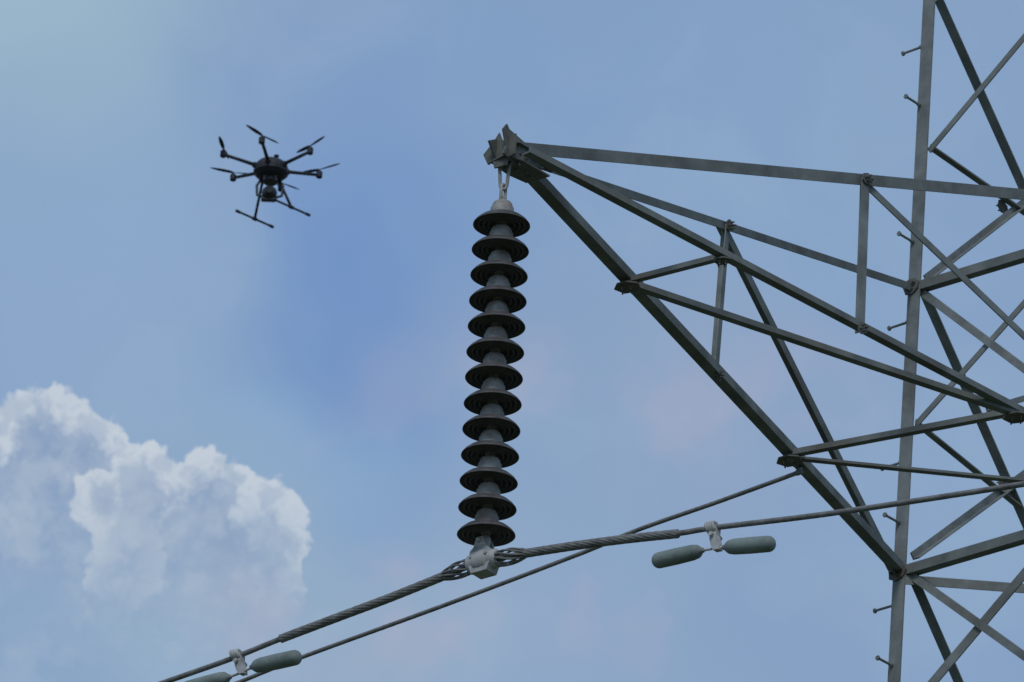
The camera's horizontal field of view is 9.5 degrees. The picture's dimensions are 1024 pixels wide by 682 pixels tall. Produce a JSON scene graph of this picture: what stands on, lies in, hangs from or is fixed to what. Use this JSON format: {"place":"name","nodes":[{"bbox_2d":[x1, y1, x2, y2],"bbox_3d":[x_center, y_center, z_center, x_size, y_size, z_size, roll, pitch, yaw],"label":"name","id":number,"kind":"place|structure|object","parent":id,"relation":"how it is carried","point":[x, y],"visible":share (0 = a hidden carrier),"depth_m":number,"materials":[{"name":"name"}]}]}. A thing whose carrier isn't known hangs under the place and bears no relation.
{"place":"outdoors","nodes":[
{"label":"outdoors","id":0,"kind":"place"},
{"bbox_2d":[211,125,339,227],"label":"hexacopter drone","id":1,"kind":"object","parent":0,"point":[270,172],"visible":1,"depth_m":69.86},
{"bbox_2d":[0,0,1023,681],"label":"sky","id":2,"kind":"structure","parent":0,"point":[222,430],"materials":[{"name":"blue"}]},
{"label":"ground","id":3,"kind":"structure","parent":0,"visible":0},
{"bbox_2d":[483,0,1023,681],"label":"transmission tower","id":4,"kind":"structure","parent":3,"relation":"on","point":[531,162],"depth_m":32.86,"materials":[{"name":"metal"}]},
{"bbox_2d":[457,162,529,546],"bbox_3d":[-0.079,0.018,29.560,0.280,2.032,0.279,3,-26,0],"label":"insulator string","id":5,"kind":"object","parent":4,"relation":"hanging from","point":[497,300],"visible":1,"depth_m":29.46,"materials":[{"name":"ceramic"}]},
{"bbox_2d":[465,534,499,578],"bbox_3d":[-0.131,1.012,29.078,0.171,0.206,0.124,-15,-31,33],"label":"suspension clamp","id":6,"kind":"object","parent":5,"relation":"hanging from","point":[479,562],"visible":1,"depth_m":29.03,"materials":[{"name":"metal"}]},
{"bbox_2d":[159,481,1023,681],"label":"overhead conductor","id":7,"kind":"object","parent":6,"relation":"hanging from","point":[519,554],"visible":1,"depth_m":28.84,"materials":[{"name":"metal"}]},
{"bbox_2d":[185,648,301,681],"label":"vibration damper","id":8,"kind":"object","parent":7,"relation":"attached to","point":[282,660],"visible":1,"depth_m":29.64,"materials":[{"name":"metal"}]},
{"bbox_2d":[652,520,775,567],"bbox_3d":[0.930,0.929,28.267,0.676,0.224,0.084,-15,-31,33],"label":"vibration damper","id":9,"kind":"object","parent":7,"relation":"attached to","point":[689,553],"visible":1,"depth_m":28.26,"materials":[{"name":"metal"}]},
{"bbox_2d":[235,466,802,681],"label":"overhead conductor","id":10,"kind":"object","parent":4,"relation":"attached to","point":[799,471],"visible":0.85,"depth_m":33.80,"materials":[{"name":"metal"}]}
]}

